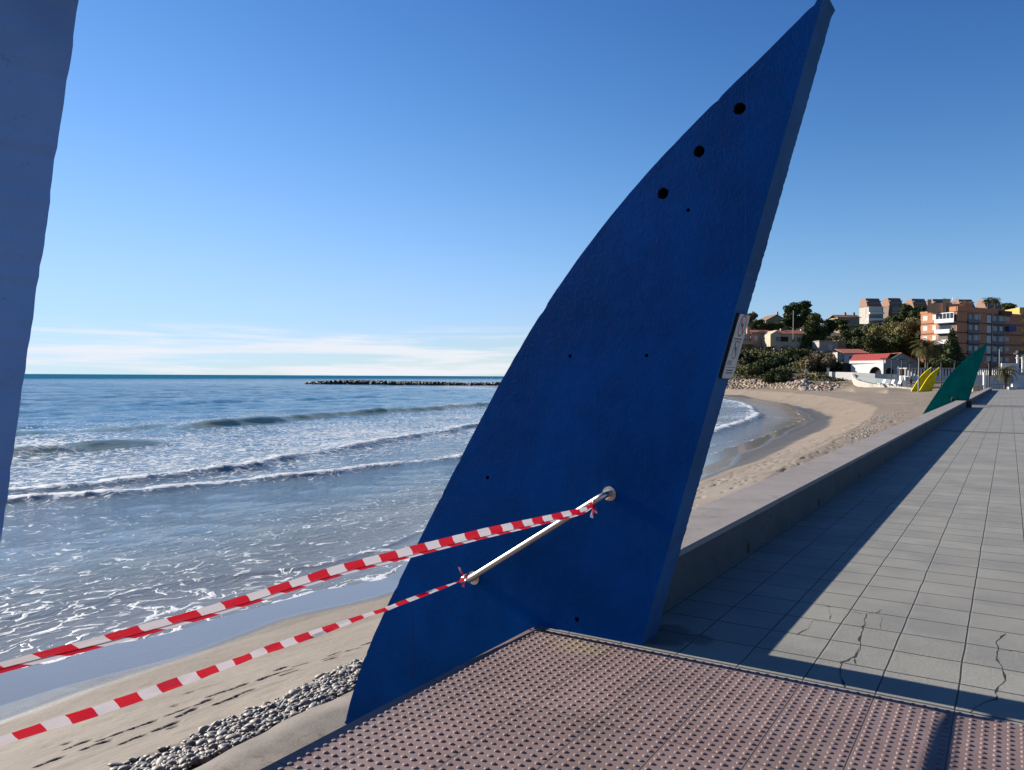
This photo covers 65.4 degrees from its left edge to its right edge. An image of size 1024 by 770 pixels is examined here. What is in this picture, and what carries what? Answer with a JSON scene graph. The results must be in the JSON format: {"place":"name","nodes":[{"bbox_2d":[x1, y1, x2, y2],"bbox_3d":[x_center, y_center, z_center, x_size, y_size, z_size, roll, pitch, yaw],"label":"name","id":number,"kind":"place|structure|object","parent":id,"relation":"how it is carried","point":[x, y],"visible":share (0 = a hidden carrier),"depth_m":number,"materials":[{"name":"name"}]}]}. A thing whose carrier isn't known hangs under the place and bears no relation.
{"place":"outdoors","nodes":[
{"label":"outdoors","id":0,"kind":"place"},
{"bbox_2d":[0,374,803,667],"bbox_3d":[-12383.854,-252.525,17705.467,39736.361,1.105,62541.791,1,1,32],"label":"sea","id":1,"kind":"structure","parent":0,"point":[133,500],"depth_m":31.38,"materials":[{"name":"liquid"}]},
{"bbox_2d":[304,379,499,385],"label":"rock reef","id":2,"kind":"object","parent":1,"relation":"in","point":[363,382],"visible":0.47,"depth_m":378.58},
{"bbox_2d":[0,320,1020,769],"bbox_3d":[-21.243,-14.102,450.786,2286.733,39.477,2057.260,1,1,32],"label":"beach sand","id":3,"kind":"structure","parent":0,"point":[832,420],"depth_m":11.78,"materials":[{"name":"beige sand"}]},
{"bbox_2d":[107,658,363,769],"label":"pebbles","id":4,"kind":"object","parent":3,"relation":"on","point":[219,737],"visible":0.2,"depth_m":6.56,"materials":[{"name":"grey stone"}]},
{"bbox_2d":[193,690,353,769],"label":"concrete footing","id":5,"kind":"object","parent":3,"relation":"on","point":[282,739],"visible":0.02,"depth_m":6.14,"materials":[{"name":"beige concrete"}]},
{"bbox_2d":[0,0,78,541],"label":"sail sculpture","id":6,"kind":"object","parent":5,"relation":"on","point":[36,42],"visible":1,"depth_m":1.33,"materials":[{"name":"blue paint"}]},
{"bbox_2d":[345,0,834,723],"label":"sail sculpture","id":7,"kind":"object","parent":5,"relation":"on","point":[611,378],"visible":0.88,"depth_m":5.12,"materials":[{"name":"blue paint"}]},
{"bbox_2d":[466,486,615,584],"bbox_3d":[0.151,1.042,5.388,1.153,0.786,0.120,1,1,32],"label":"handrail","id":8,"kind":"object","parent":7,"relation":"attached to","point":[608,493],"visible":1,"depth_m":5.33,"materials":[{"name":"metal"}]},
{"bbox_2d":[0,567,467,745],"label":"barrier tape","id":9,"kind":"object","parent":8,"relation":"attached to","point":[111,705],"visible":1,"depth_m":3.73,"materials":[{"name":"red plastic"}]},
{"bbox_2d":[0,500,597,673],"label":"barrier tape","id":10,"kind":"object","parent":8,"relation":"attached to","point":[206,612],"visible":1,"depth_m":2.98,"materials":[{"name":"red plastic"}]},
{"bbox_2d":[718,313,749,377],"bbox_3d":[1.354,-0.236,4.861,0.030,0.400,0.215,19,10,30],"label":"notice sign","id":11,"kind":"object","parent":7,"relation":"attached to","point":[734,346],"visible":1,"depth_m":4.81,"materials":[{"name":"white metal"}]},
{"bbox_2d":[738,351,758,362],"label":"bush","id":12,"kind":"object","parent":3,"relation":"on","point":[748,356],"visible":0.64,"depth_m":238.42,"materials":[{"name":"green plant"}]},
{"bbox_2d":[735,363,763,375],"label":"bush","id":13,"kind":"object","parent":3,"relation":"on","point":[749,369],"visible":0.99,"depth_m":217.67,"materials":[{"name":"green plant"}]},
{"bbox_2d":[748,311,757,329],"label":"evergreen tree","id":14,"kind":"object","parent":3,"relation":"on","point":[753,316],"visible":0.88,"depth_m":298.47,"materials":[{"name":"green plant"}]},
{"bbox_2d":[741,326,769,349],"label":"house","id":15,"kind":"structure","parent":3,"relation":"on","point":[753,337],"depth_m":268.16,"materials":[{"name":"paint"}]},
{"bbox_2d":[748,319,770,329],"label":"evergreen tree","id":16,"kind":"object","parent":3,"relation":"on","point":[759,324],"visible":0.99,"depth_m":288.12,"materials":[{"name":"green plant"}]},
{"bbox_2d":[726,377,799,388],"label":"rocky shore","id":17,"kind":"structure","parent":3,"relation":"on","point":[744,383],"depth_m":198.22,"materials":[{"name":"grey stone"}]},
{"bbox_2d":[751,359,779,371],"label":"bush","id":18,"kind":"object","parent":3,"relation":"on","point":[766,365],"visible":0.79,"depth_m":219.30,"materials":[{"name":"green plant"}]},
{"bbox_2d":[755,352,777,360],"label":"bush","id":19,"kind":"object","parent":3,"relation":"on","point":[762,356],"visible":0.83,"depth_m":237.09,"materials":[{"name":"green plant"}]},
{"bbox_2d":[749,312,786,329],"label":"house","id":20,"kind":"structure","parent":3,"relation":"on","point":[776,317],"depth_m":320.40,"materials":[{"name":"brown tile"}]},
{"bbox_2d":[765,322,782,330],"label":"evergreen tree","id":21,"kind":"object","parent":3,"relation":"on","point":[775,326],"visible":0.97,"depth_m":287.32,"materials":[{"name":"green plant"}]},
{"bbox_2d":[761,368,789,382],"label":"bush","id":22,"kind":"object","parent":3,"relation":"on","point":[775,374],"visible":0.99,"depth_m":194.93,"materials":[{"name":"green plant"}]},
{"bbox_2d":[762,329,803,351],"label":"house","id":23,"kind":"structure","parent":3,"relation":"on","point":[776,338],"depth_m":262.19,"materials":[{"name":"beige paint"}]},
{"bbox_2d":[771,353,799,365],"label":"bush","id":24,"kind":"object","parent":3,"relation":"on","point":[784,358],"visible":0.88,"depth_m":227.79,"materials":[{"name":"green plant"}]},
{"bbox_2d":[778,345,792,348],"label":"parked car","id":25,"kind":"object","parent":3,"relation":"on","point":[784,346],"visible":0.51,"depth_m":255.04,"materials":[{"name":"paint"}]},
{"bbox_2d":[779,367,797,378],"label":"bush","id":26,"kind":"object","parent":3,"relation":"on","point":[788,372],"visible":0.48,"depth_m":198.56,"materials":[{"name":"green plant"}]},
{"bbox_2d":[778,302,806,329],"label":"pine tree","id":27,"kind":"object","parent":3,"relation":"on","point":[799,321],"visible":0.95,"depth_m":298.01,"materials":[{"name":"green plant"}]},
{"bbox_2d":[783,347,809,357],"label":"bush","id":28,"kind":"object","parent":3,"relation":"on","point":[800,352],"visible":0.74,"depth_m":238.16,"materials":[{"name":"green plant"}]},
{"bbox_2d":[795,355,808,370],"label":"bush","id":29,"kind":"object","parent":3,"relation":"on","point":[797,364],"visible":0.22,"depth_m":210.05,"materials":[{"name":"green plant"}]},
{"bbox_2d":[792,373,816,377],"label":"stone wall","id":30,"kind":"structure","parent":3,"relation":"on","point":[795,374],"depth_m":195.54,"materials":[{"name":"stone"}]},
{"bbox_2d":[799,300,812,326],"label":"pine tree","id":31,"kind":"object","parent":3,"relation":"on","point":[806,310],"visible":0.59,"depth_m":303.23,"materials":[{"name":"green plant"}]},
{"bbox_2d":[800,325,812,349],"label":"evergreen tree","id":32,"kind":"object","parent":3,"relation":"on","point":[806,341],"visible":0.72,"depth_m":260.91,"materials":[{"name":"green plant"}]},
{"bbox_2d":[802,312,828,339],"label":"pine tree","id":33,"kind":"object","parent":3,"relation":"on","point":[814,322],"visible":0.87,"depth_m":282.94,"materials":[{"name":"green plant"}]},
{"bbox_2d":[799,351,839,371],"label":"bush","id":34,"kind":"object","parent":3,"relation":"on","point":[821,361],"visible":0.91,"depth_m":203.61,"materials":[{"name":"green plant"}]},
{"bbox_2d":[730,327,918,380],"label":"scrub","id":35,"kind":"object","parent":3,"relation":"on","point":[820,375],"visible":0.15,"depth_m":226.61,"materials":[{"name":"green plant"}]},
{"bbox_2d":[811,340,845,351],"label":"outbuilding","id":36,"kind":"structure","parent":3,"relation":"on","point":[825,346],"depth_m":255.22,"materials":[{"name":"paint"}]},
{"bbox_2d":[820,319,837,336],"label":"evergreen tree","id":37,"kind":"object","parent":3,"relation":"on","point":[831,326],"visible":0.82,"depth_m":297.84,"materials":[{"name":"green plant"}]},
{"bbox_2d":[830,362,842,371],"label":"bush","id":38,"kind":"object","parent":3,"relation":"on","point":[839,367],"visible":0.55,"depth_m":202.73,"materials":[{"name":"green plant"}]},
{"bbox_2d":[833,318,849,337],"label":"evergreen tree","id":39,"kind":"object","parent":3,"relation":"on","point":[841,324],"visible":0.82,"depth_m":302.51,"materials":[{"name":"green plant"}]},
{"bbox_2d":[828,312,863,332],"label":"house","id":40,"kind":"structure","parent":3,"relation":"on","point":[854,320],"depth_m":326.76,"materials":[{"name":"beige paint"}]},
{"bbox_2d":[833,349,869,362],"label":"cottage","id":41,"kind":"structure","parent":3,"relation":"on","point":[846,355],"depth_m":226.42,"materials":[{"name":"white paint"}]},
{"bbox_2d":[838,328,869,348],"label":"hillside tree","id":42,"kind":"object","parent":3,"relation":"on","point":[852,337],"visible":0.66,"depth_m":259.48,"materials":[{"name":"green plant"}]},
{"bbox_2d":[829,372,896,379],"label":"garden wall","id":43,"kind":"structure","parent":3,"relation":"on","point":[846,375],"depth_m":182.87,"materials":[{"name":"white paint"}]},
{"bbox_2d":[858,324,877,331],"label":"hillside tree","id":44,"kind":"object","parent":3,"relation":"on","point":[867,326],"visible":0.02,"depth_m":266.66,"materials":[{"name":"green plant"}]},
{"bbox_2d":[859,298,884,324],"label":"ridge house","id":45,"kind":"structure","parent":3,"relation":"on","point":[870,310],"depth_m":346.12,"materials":[{"name":"paint"}]},
{"bbox_2d":[860,334,889,356],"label":"hillside tree","id":46,"kind":"object","parent":3,"relation":"on","point":[877,344],"visible":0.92,"depth_m":237.84,"materials":[{"name":"green plant"}]},
{"bbox_2d":[845,411,907,440],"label":"pebbles","id":47,"kind":"object","parent":3,"relation":"on","point":[885,417],"visible":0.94,"depth_m":44.39,"materials":[{"name":"grey stone"}]},
{"bbox_2d":[862,320,900,339],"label":"hillside tree","id":48,"kind":"object","parent":3,"relation":"on","point":[881,329],"visible":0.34,"depth_m":248.49,"materials":[{"name":"green plant"}]},
{"bbox_2d":[843,353,920,373],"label":"restaurant","id":49,"kind":"structure","parent":3,"relation":"on","point":[861,363],"depth_m":192.94,"materials":[{"name":"white paint"}]},
{"bbox_2d":[852,374,911,389],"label":"beach kerb","id":50,"kind":"structure","parent":3,"relation":"on","point":[857,382],"depth_m":163.35,"materials":[{"name":"concrete"}]},
{"bbox_2d":[882,298,902,319],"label":"ridge house","id":51,"kind":"structure","parent":3,"relation":"on","point":[890,306],"depth_m":349.78,"materials":[{"name":"beige paint"}]},
{"bbox_2d":[883,313,905,326],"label":"hillside tree","id":52,"kind":"object","parent":3,"relation":"on","point":[897,317],"visible":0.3,"depth_m":283.38,"materials":[{"name":"green plant"}]},
{"bbox_2d":[884,333,914,357],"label":"hillside tree","id":53,"kind":"object","parent":3,"relation":"on","point":[896,344],"visible":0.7,"depth_m":236.87,"materials":[{"name":"green plant"}]},
{"bbox_2d":[881,316,920,346],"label":"hillside tree","id":54,"kind":"object","parent":3,"relation":"on","point":[910,326],"visible":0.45,"depth_m":242.14,"materials":[{"name":"green plant"}]},
{"bbox_2d":[897,359,906,385],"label":"lamp post","id":55,"kind":"object","parent":3,"relation":"on","point":[901,368],"visible":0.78,"depth_m":155.93,"materials":[{"name":"black metal"}]},
{"bbox_2d":[903,333,920,356],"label":"hillside tree","id":56,"kind":"object","parent":3,"relation":"on","point":[909,350],"visible":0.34,"depth_m":235.46,"materials":[{"name":"green plant"}]},
{"bbox_2d":[898,303,926,318],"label":"hillside tree","id":57,"kind":"object","parent":3,"relation":"on","point":[904,309],"visible":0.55,"depth_m":277.85,"materials":[{"name":"green plant"}]},
{"bbox_2d":[906,310,923,320],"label":"hillside tree","id":58,"kind":"object","parent":3,"relation":"on","point":[912,313],"visible":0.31,"depth_m":262.40,"materials":[{"name":"green plant"}]},
{"bbox_2d":[906,299,926,311],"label":"ridge house","id":59,"kind":"structure","parent":3,"relation":"on","point":[914,302],"depth_m":352.82,"materials":[{"name":"brown paint"}]},
{"bbox_2d":[918,358,919,392],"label":"flag pole","id":60,"kind":"object","parent":3,"relation":"on","point":[918,375],"visible":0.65,"depth_m":137.94,"materials":[{"name":"metal"}]},
{"bbox_2d":[911,367,930,391],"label":"sail sculpture","id":61,"kind":"object","parent":3,"relation":"on","point":[924,376],"visible":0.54,"depth_m":143.75,"materials":[{"name":"yellow paint"}]},
{"bbox_2d":[899,368,953,381],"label":"fence","id":62,"kind":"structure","parent":3,"relation":"on","point":[946,372],"depth_m":176.68,"materials":[{"name":"metal"}]},
{"bbox_2d":[919,360,933,367],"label":"hedge bush","id":63,"kind":"object","parent":3,"relation":"on","point":[920,365],"visible":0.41,"depth_m":189.74,"materials":[{"name":"green plant"}]},
{"bbox_2d":[909,338,944,367],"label":"palm tree","id":64,"kind":"object","parent":3,"relation":"on","point":[926,349],"visible":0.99,"depth_m":184.88,"materials":[{"name":"green plant"}]},
{"bbox_2d":[919,368,938,391],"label":"sail sculpture","id":65,"kind":"object","parent":3,"relation":"on","point":[928,384],"visible":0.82,"depth_m":140.21,"materials":[{"name":"yellow paint"}]},
{"bbox_2d":[920,358,940,367],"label":"hedge bush","id":66,"kind":"object","parent":3,"relation":"on","point":[936,362],"visible":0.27,"depth_m":188.94,"materials":[{"name":"green plant"}]},
{"bbox_2d":[926,299,942,304],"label":"ridge house","id":67,"kind":"structure","parent":3,"relation":"on","point":[937,301],"depth_m":356.67,"materials":[{"name":"paint"}]},
{"bbox_2d":[929,345,943,358],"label":"hillside tree","id":68,"kind":"object","parent":3,"relation":"on","point":[942,346],"visible":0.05,"depth_m":202.98,"materials":[{"name":"green plant"}]},
{"bbox_2d":[940,361,941,386],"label":"lamp post","id":69,"kind":"object","parent":3,"relation":"on","point":[941,375],"visible":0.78,"depth_m":147.88,"materials":[{"name":"black metal"}]},
{"bbox_2d":[931,357,957,367],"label":"hedge bush","id":70,"kind":"object","parent":3,"relation":"on","point":[947,363],"visible":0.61,"depth_m":185.67,"materials":[{"name":"green plant"}]},
{"bbox_2d":[939,328,966,360],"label":"cypress tree","id":71,"kind":"object","parent":3,"relation":"on","point":[952,348],"visible":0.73,"depth_m":194.97,"materials":[{"name":"green plant"}]},
{"bbox_2d":[952,299,976,307],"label":"ridge house","id":72,"kind":"structure","parent":3,"relation":"on","point":[958,301],"depth_m":359.82,"materials":[{"name":"brown paint"}]},
{"bbox_2d":[917,296,1021,367],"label":"apartment block","id":73,"kind":"structure","parent":3,"relation":"on","point":[975,328],"depth_m":220.12,"materials":[{"name":"orange brick"}]},
{"bbox_2d":[940,324,950,328],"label":"window","id":74,"kind":"structure","parent":73,"relation":"in","point":[947,326],"depth_m":216.94,"materials":[{"name":"grey glass"}]},
{"bbox_2d":[986,346,990,353],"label":"balcony door","id":75,"kind":"structure","parent":73,"relation":"in","point":[988,349],"depth_m":220.57,"materials":[{"name":"grey glass"}]},
{"bbox_2d":[986,336,990,342],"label":"balcony door","id":76,"kind":"structure","parent":73,"relation":"in","point":[988,339],"depth_m":220.51,"materials":[{"name":"grey glass"}]},
{"bbox_2d":[987,325,990,332],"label":"balcony door","id":77,"kind":"structure","parent":73,"relation":"in","point":[988,327],"depth_m":220.46,"materials":[{"name":"grey glass"}]},
{"bbox_2d":[987,315,990,322],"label":"balcony door","id":78,"kind":"structure","parent":73,"relation":"in","point":[988,316],"depth_m":220.49,"materials":[{"name":"grey glass"}]},
{"bbox_2d":[972,385,977,390],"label":"planter","id":79,"kind":"object","parent":3,"relation":"on","point":[975,387],"visible":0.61,"depth_m":125.01,"materials":[{"name":"concrete"}]},
{"bbox_2d":[978,385,983,390],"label":"planter","id":80,"kind":"object","parent":3,"relation":"on","point":[980,387],"visible":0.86,"depth_m":125.01,"materials":[{"name":"concrete"}]},
{"bbox_2d":[983,373,985,388],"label":"white post","id":81,"kind":"object","parent":3,"relation":"on","point":[984,379],"visible":0.82,"depth_m":127.84,"materials":[{"name":"paint"}]},
{"bbox_2d":[982,297,993,307],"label":"palm tree","id":82,"kind":"object","parent":3,"relation":"on","point":[987,301],"visible":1,"depth_m":274.49,"materials":[{"name":"green plant"}]},
{"bbox_2d":[976,300,1002,310],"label":"ridge house","id":83,"kind":"structure","parent":3,"relation":"on","point":[979,304],"depth_m":361.74,"materials":[{"name":"paint"}]},
{"bbox_2d":[991,297,1000,308],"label":"palm tree","id":84,"kind":"object","parent":3,"relation":"on","point":[995,300],"visible":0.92,"depth_m":275.49,"materials":[{"name":"green plant"}]},
{"bbox_2d":[1001,303,1017,310],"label":"roof shrub","id":85,"kind":"object","parent":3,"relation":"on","point":[1005,306],"visible":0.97,"depth_m":260.91,"materials":[{"name":"green plant"}]},
{"bbox_2d":[1005,307,1023,356],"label":"apartment block","id":86,"kind":"structure","parent":3,"relation":"on","point":[1019,310],"depth_m":235.70,"materials":[{"name":"yellow paint"}]},
{"bbox_2d":[25,0,1023,375],"label":"sky","id":87,"kind":"structure","parent":0,"point":[239,187],"materials":[{"name":"blue"}]},
{"bbox_2d":[538,389,1023,723],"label":"promenade paving","id":88,"kind":"structure","parent":0,"point":[920,542],"depth_m":6.42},
{"bbox_2d":[260,627,1023,769],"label":"tactile platform","id":89,"kind":"structure","parent":88,"relation":"on","point":[888,763],"depth_m":3.90,"materials":[{"name":"metal"}]},
{"bbox_2d":[277,629,1023,769],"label":"tactile studs","id":90,"kind":"object","parent":89,"relation":"on","point":[656,730],"visible":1,"depth_m":3.90,"materials":[{"name":"metal"}]},
{"bbox_2d":[663,400,966,610],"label":"parapet wall","id":91,"kind":"structure","parent":88,"relation":"on","point":[723,533],"depth_m":8.88,"materials":[{"name":"grey concrete"}]},
{"bbox_2d":[840,609,881,687],"bbox_3d":[2.234,1.654,5.136,0.094,0.001,1.751,1,1,31],"label":"paving crack","id":92,"kind":"object","parent":88,"relation":"on","point":[842,681],"visible":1,"depth_m":4.83,"materials":[{"name":"grey concrete"}]},
{"bbox_2d":[923,342,987,413],"bbox_3d":[26.425,0.001,47.837,3.618,5.050,0.373,1,1,32],"label":"sail sculpture","id":93,"kind":"object","parent":88,"relation":"on","point":[958,384],"visible":0.71,"depth_m":47.55,"materials":[{"name":"green paint"}]},
{"bbox_2d":[965,400,971,406],"bbox_3d":[26.928,1.108,47.034,0.340,0.420,0.340,1,1,32],"label":"bollard","id":94,"kind":"object","parent":88,"relation":"on","point":[969,403],"visible":0.79,"depth_m":46.86,"materials":[{"name":"black metal"}]},
{"bbox_2d":[933,430,1023,433],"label":"paving band","id":95,"kind":"object","parent":88,"relation":"on","point":[979,431],"visible":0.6,"depth_m":25.49,"materials":[{"name":"concrete"}]},
{"bbox_2d":[969,388,991,402],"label":"parapet wall","id":96,"kind":"structure","parent":88,"relation":"on","point":[976,396],"depth_m":70.06,"materials":[{"name":"grey concrete"}]},
{"bbox_2d":[969,634,1005,712],"bbox_3d":[2.834,1.662,4.662,0.112,0.001,1.597,1,1,36],"label":"paving crack","id":97,"kind":"object","parent":88,"relation":"on","point":[996,689],"visible":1,"depth_m":4.53,"materials":[{"name":"grey concrete"}]},
{"bbox_2d":[985,360,991,387],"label":"lamp post","id":98,"kind":"object","parent":88,"relation":"on","point":[989,367],"visible":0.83,"depth_m":115.90,"materials":[{"name":"metal"}]},
{"bbox_2d":[972,405,1023,406],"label":"paving band","id":99,"kind":"object","parent":88,"relation":"on","point":[1000,405],"depth_m":50.16,"materials":[{"name":"grey concrete"}]},
{"bbox_2d":[991,384,1013,389],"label":"railing","id":100,"kind":"object","parent":88,"relation":"on","point":[1002,385],"visible":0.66,"depth_m":121.98,"materials":[{"name":"metal"}]},
{"bbox_2d":[860,380,939,388],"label":"terrace","id":101,"kind":"structure","parent":0,"point":[934,387],"depth_m":162.33,"materials":[{"name":"concrete"}]},
{"bbox_2d":[858,376,906,385],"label":"ramp wall","id":102,"kind":"structure","parent":101,"relation":"on","point":[877,380],"depth_m":165.12,"materials":[{"name":"white paint"}]},
{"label":"end plaza","id":103,"kind":"structure","parent":0,"visible":0},
{"bbox_2d":[974,363,1023,388],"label":"balustrade wall","id":104,"kind":"structure","parent":103,"relation":"on","point":[979,379],"depth_m":138.00,"materials":[{"name":"white paint"}]},
{"bbox_2d":[993,365,1017,388],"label":"palm tree","id":105,"kind":"object","parent":103,"relation":"on","point":[1005,375],"visible":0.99,"depth_m":133.75,"materials":[{"name":"green plant"}]},
{"bbox_2d":[1013,351,1023,374],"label":"column monument","id":106,"kind":"object","parent":103,"relation":"on","point":[1022,358],"depth_m":139.78,"materials":[{"name":"white paint"}]}
]}

